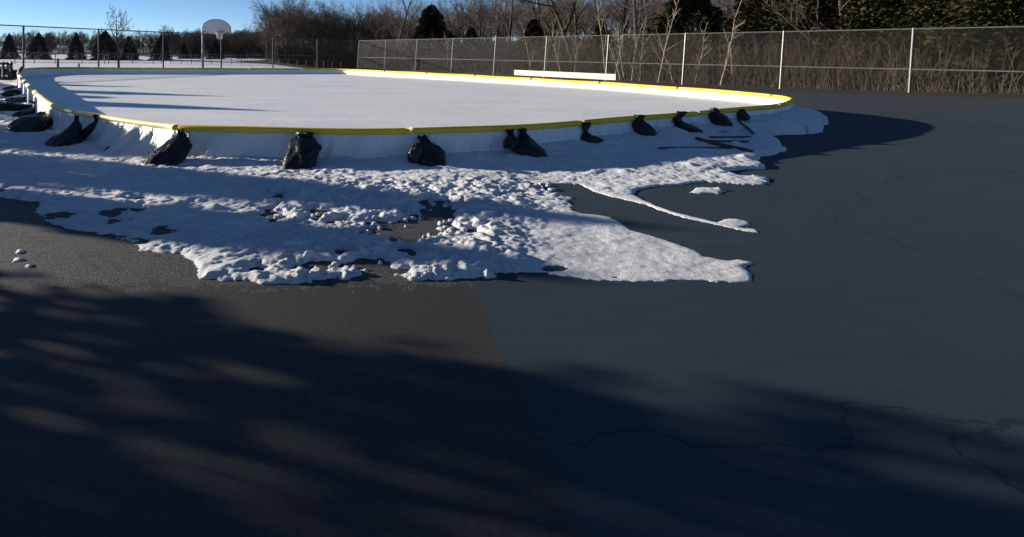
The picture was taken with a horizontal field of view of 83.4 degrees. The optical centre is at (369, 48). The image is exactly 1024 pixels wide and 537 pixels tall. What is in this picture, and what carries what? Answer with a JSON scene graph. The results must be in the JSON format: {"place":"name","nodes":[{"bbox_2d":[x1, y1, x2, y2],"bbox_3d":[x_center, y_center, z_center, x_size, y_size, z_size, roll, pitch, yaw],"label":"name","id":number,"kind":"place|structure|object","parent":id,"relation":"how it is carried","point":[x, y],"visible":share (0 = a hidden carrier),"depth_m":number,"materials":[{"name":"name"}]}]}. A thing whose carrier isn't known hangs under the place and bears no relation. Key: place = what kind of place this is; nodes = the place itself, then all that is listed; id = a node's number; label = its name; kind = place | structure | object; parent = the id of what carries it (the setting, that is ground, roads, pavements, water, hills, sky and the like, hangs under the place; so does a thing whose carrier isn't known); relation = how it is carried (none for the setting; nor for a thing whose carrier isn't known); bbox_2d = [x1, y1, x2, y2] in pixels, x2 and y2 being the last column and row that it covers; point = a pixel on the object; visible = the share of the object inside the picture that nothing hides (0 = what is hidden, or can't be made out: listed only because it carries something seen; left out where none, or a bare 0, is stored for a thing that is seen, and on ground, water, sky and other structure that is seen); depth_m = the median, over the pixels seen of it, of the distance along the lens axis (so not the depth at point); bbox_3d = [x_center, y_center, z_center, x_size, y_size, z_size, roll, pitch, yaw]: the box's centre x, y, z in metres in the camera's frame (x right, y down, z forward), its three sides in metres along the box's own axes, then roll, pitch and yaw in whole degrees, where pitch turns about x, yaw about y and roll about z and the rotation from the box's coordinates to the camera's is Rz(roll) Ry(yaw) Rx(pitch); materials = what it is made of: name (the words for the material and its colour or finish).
{"place":"outdoors","nodes":[
{"label":"outdoors","id":0,"kind":"place"},
{"bbox_2d":[0,0,765,47],"label":"sky","id":1,"kind":"structure","parent":0,"point":[181,15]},
{"bbox_2d":[0,40,1023,536],"bbox_3d":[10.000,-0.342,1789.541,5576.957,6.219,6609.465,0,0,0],"label":"ground","id":2,"kind":"structure","parent":0,"point":[846,360],"depth_m":2.83,"materials":[{"name":"asphalt"}]},
{"bbox_2d":[0,83,16,88],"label":"snow bank","id":3,"kind":"structure","parent":2,"relation":"on","point":[2,85],"depth_m":23.63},
{"bbox_2d":[0,61,22,80],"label":"equipment cart","id":4,"kind":"object","parent":3,"relation":"on","point":[8,71],"visible":0.95,"depth_m":23.97,"materials":[{"name":"metal"}]},
{"bbox_2d":[0,87,20,96],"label":"trash bag","id":5,"kind":"object","parent":2,"relation":"on","point":[15,91],"visible":0.77,"depth_m":19.05,"materials":[{"name":"black plastic"}]},
{"bbox_2d":[0,33,21,58],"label":"spruce tree","id":6,"kind":"object","parent":2,"relation":"on","point":[8,45],"visible":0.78,"depth_m":85.73,"materials":[{"name":"green plant"}]},
{"bbox_2d":[7,111,52,131],"bbox_3d":[-6.695,1.455,10.941,0.869,0.388,0.749,0,0,0],"label":"trash bag","id":7,"kind":"object","parent":2,"relation":"on","point":[39,121],"visible":0.92,"depth_m":10.82,"materials":[{"name":"black plastic"}]},
{"bbox_2d":[25,32,52,58],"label":"spruce tree","id":8,"kind":"object","parent":2,"relation":"on","point":[35,44],"visible":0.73,"depth_m":85.57,"materials":[{"name":"green plant"}]},
{"bbox_2d":[44,115,83,146],"bbox_3d":[-5.139,1.405,9.361,0.551,0.496,0.598,0,0,43],"label":"trash bag","id":9,"kind":"object","parent":2,"relation":"on","point":[71,134],"visible":0.91,"depth_m":9.29,"materials":[{"name":"black plastic"}]},
{"bbox_2d":[65,32,86,59],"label":"spruce tree","id":10,"kind":"object","parent":2,"relation":"on","point":[78,45],"visible":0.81,"depth_m":85.76,"materials":[{"name":"green plant"}]},
{"bbox_2d":[0,53,161,63],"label":"fence","id":11,"kind":"object","parent":2,"relation":"on","point":[104,60],"visible":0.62,"depth_m":61.98,"materials":[{"name":"metal"}]},
{"bbox_2d":[87,30,125,60],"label":"spruce tree","id":12,"kind":"object","parent":2,"relation":"on","point":[112,48],"visible":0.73,"depth_m":79.48,"materials":[{"name":"green plant"}]},
{"bbox_2d":[106,4,138,66],"bbox_3d":[-16.767,-0.676,37.488,1.658,4.714,3.548,0,0,1],"label":"young tree","id":13,"kind":"object","parent":2,"relation":"on","point":[116,39],"visible":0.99,"depth_m":37.02,"materials":[{"name":"brown plant"}]},
{"bbox_2d":[121,36,140,59],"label":"spruce tree","id":14,"kind":"object","parent":2,"relation":"on","point":[132,50],"visible":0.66,"depth_m":83.73,"materials":[{"name":"green plant"}]},
{"bbox_2d":[0,28,263,53],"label":"distant wood","id":15,"kind":"object","parent":2,"relation":"on","point":[151,39],"visible":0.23,"depth_m":173.53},
{"bbox_2d":[148,34,173,59],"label":"spruce tree","id":16,"kind":"object","parent":2,"relation":"on","point":[159,49],"visible":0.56,"depth_m":79.65,"materials":[{"name":"green plant"}]},
{"bbox_2d":[141,129,191,165],"bbox_3d":[-2.856,1.423,7.883,0.713,0.472,0.564,0,0,-45],"label":"trash bag","id":17,"kind":"object","parent":2,"relation":"on","point":[175,149],"visible":0.94,"depth_m":7.82,"materials":[{"name":"black plastic"}]},
{"bbox_2d":[0,24,356,68],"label":"chain link fence","id":18,"kind":"object","parent":2,"relation":"on","point":[23,52],"visible":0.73,"depth_m":41.83,"materials":[{"name":"metal"}]},
{"bbox_2d":[178,42,190,58],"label":"spruce tree","id":19,"kind":"object","parent":2,"relation":"on","point":[182,50],"visible":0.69,"depth_m":91.73,"materials":[{"name":"green plant"}]},
{"bbox_2d":[190,45,200,58],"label":"spruce tree","id":20,"kind":"object","parent":2,"relation":"on","point":[195,50],"visible":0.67,"depth_m":94.65,"materials":[{"name":"green plant"}]},
{"bbox_2d":[205,40,226,58],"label":"spruce tree","id":21,"kind":"object","parent":2,"relation":"on","point":[213,49],"visible":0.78,"depth_m":91.67,"materials":[{"name":"green plant"}]},
{"bbox_2d":[202,19,230,67],"bbox_3d":[-9.803,0.051,34.505,2.305,3.797,0.900,0,0,25],"label":"basketball hoop","id":22,"kind":"object","parent":2,"relation":"on","point":[220,27],"visible":0.99,"depth_m":34.40,"materials":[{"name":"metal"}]},
{"bbox_2d":[147,23,289,57],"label":"distant wood","id":23,"kind":"object","parent":2,"relation":"on","point":[226,42],"visible":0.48,"depth_m":125.76,"materials":[{"name":"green plant"}]},
{"bbox_2d":[237,46,246,58],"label":"spruce tree","id":24,"kind":"object","parent":2,"relation":"on","point":[241,52],"visible":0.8,"depth_m":94.84,"materials":[{"name":"green plant"}]},
{"bbox_2d":[170,55,355,68],"bbox_3d":[-10.993,1.851,64.000,22.612,2.514,0.066,0,0,-21],"label":"fence","id":25,"kind":"object","parent":2,"relation":"on","point":[211,61],"visible":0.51,"depth_m":63.07,"materials":[{"name":"metal"}]},
{"bbox_2d":[248,0,304,51],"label":"bare tree","id":26,"kind":"object","parent":2,"relation":"on","point":[270,23],"visible":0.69,"depth_m":83.57,"materials":[{"name":"brown plant"}]},
{"bbox_2d":[338,1,368,56],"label":"bare tree","id":27,"kind":"object","parent":2,"relation":"on","point":[359,36],"visible":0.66,"depth_m":83.58,"materials":[{"name":"brown plant"}]},
{"bbox_2d":[347,0,382,61],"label":"bare tree","id":28,"kind":"object","parent":2,"relation":"on","point":[369,32],"visible":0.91,"depth_m":79.22,"materials":[{"name":"brown plant"}]},
{"bbox_2d":[352,10,392,54],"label":"bare tree","id":29,"kind":"object","parent":2,"relation":"on","point":[378,31],"visible":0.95,"depth_m":65.86,"materials":[{"name":"brown plant"}]},
{"bbox_2d":[365,51,399,69],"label":"cedar tree","id":30,"kind":"object","parent":2,"relation":"on","point":[372,64],"visible":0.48,"depth_m":61.44,"materials":[{"name":"green plant"}]},
{"bbox_2d":[380,4,415,51],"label":"bare tree","id":31,"kind":"object","parent":2,"relation":"on","point":[393,26],"visible":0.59,"depth_m":75.03,"materials":[{"name":"brown plant"}]},
{"bbox_2d":[378,0,419,45],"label":"bare tree","id":32,"kind":"object","parent":2,"relation":"on","point":[397,22],"visible":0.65,"depth_m":68.69,"materials":[{"name":"brown plant"}]},
{"bbox_2d":[378,0,422,69],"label":"bare tree","id":33,"kind":"object","parent":2,"relation":"on","point":[412,23],"visible":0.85,"depth_m":61.15,"materials":[{"name":"brown plant"}]},
{"bbox_2d":[378,1,426,44],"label":"bare tree","id":34,"kind":"object","parent":2,"relation":"on","point":[409,20],"visible":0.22,"depth_m":92.67,"materials":[{"name":"brown plant"}]},
{"bbox_2d":[16,67,794,163],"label":"ice rink","id":35,"kind":"structure","parent":2,"relation":"on","point":[118,134],"depth_m":8.76,"materials":[{"name":"white"}]},
{"bbox_2d":[82,114,99,139],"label":"trash bag","id":36,"kind":"object","parent":35,"relation":"on","point":[88,130],"visible":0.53,"depth_m":9.60,"materials":[{"name":"black plastic"}]},
{"bbox_2d":[24,74,768,128],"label":"ice","id":37,"kind":"structure","parent":35,"relation":"in","point":[320,100],"depth_m":15.14,"materials":[{"name":"ice"}]},
{"bbox_2d":[672,111,702,131],"bbox_3d":[5.561,1.289,9.766,0.405,0.338,0.520,0,0,-16],"label":"trash bag","id":38,"kind":"object","parent":35,"relation":"on","point":[679,122],"visible":0.84,"depth_m":9.71,"materials":[{"name":"black plastic"}]},
{"bbox_2d":[709,107,733,125],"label":"trash bag","id":39,"kind":"object","parent":35,"relation":"on","point":[716,116],"visible":0.91,"depth_m":10.19,"materials":[{"name":"black plastic"}]},
{"bbox_2d":[0,100,827,284],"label":"snow","id":40,"kind":"structure","parent":2,"relation":"on","point":[212,209],"depth_m":5.85,"materials":[{"name":"snow"}]},
{"bbox_2d":[0,115,13,119],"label":"snow bank","id":41,"kind":"object","parent":40,"relation":"on","point":[5,117],"visible":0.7,"depth_m":12.47,"materials":[{"name":"snow"}]},
{"bbox_2d":[3,94,26,102],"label":"trash bag","id":42,"kind":"object","parent":40,"relation":"on","point":[18,98],"visible":0.62,"depth_m":16.37,"materials":[{"name":"black plastic"}]},
{"bbox_2d":[0,101,30,110],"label":"trash bag","id":43,"kind":"object","parent":40,"relation":"on","point":[11,106],"visible":0.96,"depth_m":14.29,"materials":[{"name":"black plastic"}]},
{"bbox_2d":[11,101,34,116],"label":"trash bag","id":44,"kind":"object","parent":40,"relation":"on","point":[25,112],"visible":0.44,"depth_m":13.16,"materials":[{"name":"black plastic"}]},
{"bbox_2d":[281,132,321,169],"bbox_3d":[-0.942,1.426,7.693,0.572,0.469,0.761,0,0,0],"label":"trash bag","id":45,"kind":"object","parent":40,"relation":"on","point":[304,149],"visible":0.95,"depth_m":7.58,"materials":[{"name":"black plastic"}]},
{"bbox_2d":[407,143,422,163],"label":"trash bag","id":46,"kind":"object","parent":40,"relation":"on","point":[414,153],"visible":0.72,"depth_m":7.58,"materials":[{"name":"black plastic"}]},
{"bbox_2d":[416,135,445,166],"bbox_3d":[0.857,1.449,7.671,0.416,0.422,0.693,0,0,0],"label":"trash bag","id":47,"kind":"object","parent":40,"relation":"on","point":[433,154],"visible":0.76,"depth_m":7.59,"materials":[{"name":"black plastic"}]},
{"bbox_2d":[503,129,518,148],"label":"trash bag","id":48,"kind":"object","parent":40,"relation":"on","point":[511,140],"visible":1,"depth_m":8.05,"materials":[{"name":"black plastic"}]},
{"bbox_2d":[581,122,603,142],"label":"trash bag","id":49,"kind":"object","parent":40,"relation":"on","point":[587,136],"visible":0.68,"depth_m":8.74,"materials":[{"name":"black plastic"}]},
{"bbox_2d":[632,114,657,135],"bbox_3d":[4.613,1.323,9.301,0.339,0.407,0.448,0,0,-25],"label":"trash bag","id":50,"kind":"object","parent":40,"relation":"on","point":[640,126],"visible":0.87,"depth_m":9.24,"materials":[{"name":"black plastic"}]},
{"bbox_2d":[658,147,748,148],"bbox_3d":[5.181,1.543,8.594,1.570,0.079,0.024,0,0,-9],"label":"wooden pole","id":51,"kind":"object","parent":40,"relation":"on","point":[697,147],"visible":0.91,"depth_m":8.57,"materials":[{"name":"brown wood"}]},
{"bbox_2d":[696,138,728,146],"bbox_3d":[5.514,1.518,8.905,0.048,0.117,0.528,0,0,-29],"label":"wooden pole","id":52,"kind":"object","parent":40,"relation":"on","point":[710,142],"visible":0.94,"depth_m":8.91,"materials":[{"name":"brown wood"}]},
{"bbox_2d":[695,137,752,151],"bbox_3d":[5.626,1.522,8.827,0.057,0.145,0.832,0,0,-36],"label":"wooden pole","id":53,"kind":"object","parent":40,"relation":"on","point":[743,149],"visible":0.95,"depth_m":8.66,"materials":[{"name":"brown wood"}]},
{"bbox_2d":[709,136,750,137],"bbox_3d":[6.120,1.494,9.410,0.847,0.058,0.035,0,0,-14],"label":"wooden pole","id":54,"kind":"object","parent":40,"relation":"on","point":[729,136],"visible":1,"depth_m":9.39,"materials":[{"name":"brown wood"}]},
{"bbox_2d":[712,140,748,141],"bbox_3d":[5.837,1.512,9.114,0.778,0.054,0.038,0,0,0],"label":"wooden pole","id":55,"kind":"object","parent":40,"relation":"on","point":[730,140],"visible":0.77,"depth_m":9.10,"materials":[{"name":"brown wood"}]},
{"bbox_2d":[737,109,749,119],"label":"trash bag","id":56,"kind":"object","parent":40,"relation":"on","point":[742,114],"visible":1,"depth_m":10.63,"materials":[{"name":"black plastic"}]},
{"bbox_2d":[402,0,433,40],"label":"bare tree","id":57,"kind":"object","parent":2,"relation":"on","point":[412,18],"visible":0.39,"depth_m":78.03,"materials":[{"name":"brown plant"}]},
{"bbox_2d":[387,0,453,57],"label":"bare tree","id":58,"kind":"object","parent":2,"relation":"on","point":[403,27],"visible":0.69,"depth_m":62.05,"materials":[{"name":"brown plant"}]},
{"bbox_2d":[398,3,461,69],"bbox_3d":[6.158,-1.202,56.904,7.630,7.124,7.328,0,0,18],"label":"cedar tree","id":59,"kind":"object","parent":2,"relation":"on","point":[431,15],"visible":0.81,"depth_m":56.14,"materials":[{"name":"green plant"}]},
{"bbox_2d":[421,0,487,44],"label":"bare tree","id":60,"kind":"object","parent":2,"relation":"on","point":[459,36],"visible":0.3,"depth_m":70.19,"materials":[{"name":"brown plant"}]},
{"bbox_2d":[436,0,484,36],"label":"bare tree","id":61,"kind":"object","parent":2,"relation":"on","point":[470,2],"visible":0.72,"depth_m":63.74,"materials":[{"name":"brown plant"}]},
{"bbox_2d":[450,26,492,71],"bbox_3d":[9.778,0.088,52.106,3.896,4.456,3.880,0,0,25],"label":"cedar tree","id":62,"kind":"object","parent":2,"relation":"on","point":[471,32],"visible":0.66,"depth_m":51.60,"materials":[{"name":"green plant"}]},
{"bbox_2d":[451,0,495,41],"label":"bare tree","id":63,"kind":"object","parent":2,"relation":"on","point":[475,17],"visible":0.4,"depth_m":70.13,"materials":[{"name":"brown plant"}]},
{"bbox_2d":[443,0,520,71],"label":"bare tree","id":64,"kind":"object","parent":2,"relation":"on","point":[478,29],"visible":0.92,"depth_m":51.94,"materials":[{"name":"brown plant"}]},
{"bbox_2d":[452,0,522,64],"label":"bare tree","id":65,"kind":"object","parent":2,"relation":"on","point":[494,18],"visible":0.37,"depth_m":64.47,"materials":[{"name":"brown plant"}]},
{"bbox_2d":[458,0,531,48],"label":"bare tree","id":66,"kind":"object","parent":2,"relation":"on","point":[490,22],"visible":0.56,"depth_m":59.90,"materials":[{"name":"brown plant"}]},
{"bbox_2d":[490,0,524,72],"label":"bare tree","id":67,"kind":"object","parent":2,"relation":"on","point":[509,29],"visible":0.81,"depth_m":50.61,"materials":[{"name":"brown plant"}]},
{"bbox_2d":[480,0,563,46],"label":"bare tree","id":68,"kind":"object","parent":2,"relation":"on","point":[525,16],"visible":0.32,"depth_m":60.17,"materials":[{"name":"brown plant"}]},
{"bbox_2d":[513,5,532,36],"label":"bare tree","id":69,"kind":"object","parent":2,"relation":"on","point":[523,24],"visible":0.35,"depth_m":74.49,"materials":[{"name":"brown plant"}]},
{"bbox_2d":[509,0,539,21],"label":"bare tree","id":70,"kind":"object","parent":2,"relation":"on","point":[538,17],"visible":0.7,"depth_m":55.76,"materials":[{"name":"brown plant"}]},
{"bbox_2d":[511,128,547,156],"bbox_3d":[2.333,1.412,8.159,0.569,0.448,0.486,0,0,0],"label":"trash bag","id":71,"kind":"object","parent":2,"relation":"on","point":[527,145],"visible":0.65,"depth_m":8.04,"materials":[{"name":"black plastic"}]},
{"bbox_2d":[501,18,558,70],"bbox_3d":[15.116,-0.214,49.931,5.022,5.100,5.042,0,0,-30],"label":"cedar tree","id":72,"kind":"object","parent":2,"relation":"on","point":[534,32],"visible":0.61,"depth_m":49.57,"materials":[{"name":"green plant"}]},
{"bbox_2d":[490,0,583,71],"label":"bare tree","id":73,"kind":"object","parent":2,"relation":"on","point":[552,6],"visible":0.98,"depth_m":42.97,"materials":[{"name":"brown plant"}]},
{"bbox_2d":[522,0,561,41],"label":"bare tree","id":74,"kind":"object","parent":2,"relation":"on","point":[549,20],"visible":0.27,"depth_m":71.73,"materials":[{"name":"brown plant"}]},
{"bbox_2d":[502,0,589,70],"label":"bare tree","id":75,"kind":"object","parent":2,"relation":"on","point":[556,26],"visible":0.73,"depth_m":48.66,"materials":[{"name":"brown plant"}]},
{"bbox_2d":[514,70,615,81],"bbox_3d":[7.660,1.380,21.867,0.641,0.967,4.564,0,0,-36],"label":"players bench","id":76,"kind":"object","parent":2,"relation":"on","point":[608,77],"visible":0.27,"depth_m":21.50,"materials":[{"name":"metal"}]},
{"bbox_2d":[538,0,594,45],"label":"bare tree","id":77,"kind":"object","parent":2,"relation":"on","point":[584,21],"visible":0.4,"depth_m":50.26,"materials":[{"name":"brown plant"}]},
{"bbox_2d":[241,0,905,63],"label":"wood","id":78,"kind":"object","parent":2,"relation":"on","point":[312,31],"visible":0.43,"depth_m":83.91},
{"bbox_2d":[554,0,631,72],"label":"bare tree","id":79,"kind":"object","parent":2,"relation":"on","point":[574,16],"visible":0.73,"depth_m":45.58,"materials":[{"name":"brown plant"}]},
{"bbox_2d":[551,0,639,44],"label":"bare tree","id":80,"kind":"object","parent":2,"relation":"on","point":[584,31],"visible":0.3,"depth_m":54.21,"materials":[{"name":"brown plant"}]},
{"bbox_2d":[577,20,621,72],"bbox_3d":[18.627,0.018,43.895,3.881,4.606,3.896,0,0,-18],"label":"cedar tree","id":81,"kind":"object","parent":2,"relation":"on","point":[597,31],"visible":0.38,"depth_m":43.70,"materials":[{"name":"green plant"}]},
{"bbox_2d":[591,0,620,72],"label":"sapling","id":82,"kind":"object","parent":2,"relation":"on","point":[601,37],"visible":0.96,"depth_m":37.66,"materials":[{"name":"brown plant"}]},
{"bbox_2d":[606,17,630,73],"bbox_3d":[17.185,-0.037,38.181,1.682,4.637,0.998,0,0,5],"label":"sapling","id":83,"kind":"object","parent":2,"relation":"on","point":[621,44],"visible":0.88,"depth_m":38.15,"materials":[{"name":"brown plant"}]},
{"bbox_2d":[589,0,650,43],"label":"bare tree","id":84,"kind":"object","parent":2,"relation":"on","point":[620,34],"visible":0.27,"depth_m":62.10,"materials":[{"name":"brown plant"}]},
{"bbox_2d":[614,24,625,79],"bbox_3d":[17.181,0.197,37.938,0.893,4.149,1.505,0,0,-7],"label":"sapling","id":85,"kind":"object","parent":2,"relation":"on","point":[619,52],"visible":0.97,"depth_m":37.97,"materials":[{"name":"brown plant"}]},
{"bbox_2d":[588,0,656,76],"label":"bare tree","id":86,"kind":"object","parent":2,"relation":"on","point":[623,16],"visible":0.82,"depth_m":41.63,"materials":[{"name":"brown plant"}]},
{"bbox_2d":[580,0,666,72],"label":"bare tree","id":87,"kind":"object","parent":2,"relation":"on","point":[626,27],"visible":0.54,"depth_m":47.49,"materials":[{"name":"brown plant"}]},
{"bbox_2d":[604,0,665,25],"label":"bare tree","id":88,"kind":"object","parent":2,"relation":"on","point":[659,8],"visible":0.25,"depth_m":60.36,"materials":[{"name":"brown plant"}]},
{"bbox_2d":[628,24,643,79],"bbox_3d":[17.510,0.282,36.391,0.841,3.984,1.284,0,0,-36],"label":"sapling","id":89,"kind":"object","parent":2,"relation":"on","point":[634,52],"visible":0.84,"depth_m":36.45,"materials":[{"name":"brown plant"}]},
{"bbox_2d":[632,0,652,77],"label":"bare tree","id":90,"kind":"object","parent":2,"relation":"on","point":[635,13],"visible":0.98,"depth_m":39.34,"materials":[{"name":"brown plant"}]},
{"bbox_2d":[274,17,1023,93],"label":"brush","id":91,"kind":"object","parent":2,"relation":"on","point":[564,54],"visible":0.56,"depth_m":35.32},
{"bbox_2d":[647,1,680,81],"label":"sapling","id":92,"kind":"object","parent":2,"relation":"on","point":[667,39],"visible":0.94,"depth_m":35.13,"materials":[{"name":"brown plant"}]},
{"bbox_2d":[638,0,714,24],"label":"bare tree","id":93,"kind":"object","parent":2,"relation":"on","point":[650,15],"visible":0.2,"depth_m":57.05,"materials":[{"name":"brown plant"}]},
{"bbox_2d":[625,0,735,77],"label":"cedar tree","id":94,"kind":"object","parent":2,"relation":"on","point":[697,12],"visible":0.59,"depth_m":40.06,"materials":[{"name":"green plant"}]},
{"bbox_2d":[357,26,1023,94],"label":"chain link fence","id":95,"kind":"object","parent":2,"relation":"on","point":[910,69],"visible":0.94,"depth_m":29.84,"materials":[{"name":"metal"}]},
{"bbox_2d":[713,0,746,85],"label":"sapling","id":96,"kind":"object","parent":2,"relation":"on","point":[727,56],"visible":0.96,"depth_m":32.11,"materials":[{"name":"brown plant"}]},
{"bbox_2d":[723,0,779,43],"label":"bare tree","id":97,"kind":"object","parent":2,"relation":"on","point":[731,5],"visible":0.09,"depth_m":49.93,"materials":[{"name":"brown plant"}]},
{"bbox_2d":[717,0,852,77],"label":"cedar tree","id":98,"kind":"object","parent":2,"relation":"on","point":[751,9],"visible":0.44,"depth_m":35.54,"materials":[{"name":"green plant"}]},
{"bbox_2d":[762,0,888,85],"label":"bare tree","id":99,"kind":"object","parent":2,"relation":"on","point":[816,24],"visible":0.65,"depth_m":32.13,"materials":[{"name":"brown plant"}]},
{"bbox_2d":[760,0,911,81],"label":"cedar tree","id":100,"kind":"object","parent":2,"relation":"on","point":[832,6],"visible":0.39,"depth_m":32.71,"materials":[{"name":"green plant"}]},
{"bbox_2d":[820,0,992,87],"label":"cedar tree","id":101,"kind":"object","parent":2,"relation":"on","point":[878,20],"visible":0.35,"depth_m":29.86,"materials":[{"name":"green plant"}]},
{"bbox_2d":[931,1,950,89],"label":"bare tree","id":102,"kind":"object","parent":2,"relation":"on","point":[944,87],"visible":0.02,"depth_m":27.73,"materials":[{"name":"brown plant"}]},
{"bbox_2d":[878,0,1023,90],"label":"cedar tree","id":103,"kind":"object","parent":2,"relation":"on","point":[920,4],"visible":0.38,"depth_m":27.16,"materials":[{"name":"green plant"}]},
{"bbox_2d":[918,0,1023,88],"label":"cedar tree","id":104,"kind":"object","parent":2,"relation":"on","point":[979,10],"visible":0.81,"depth_m":24.99,"materials":[{"name":"green plant"}]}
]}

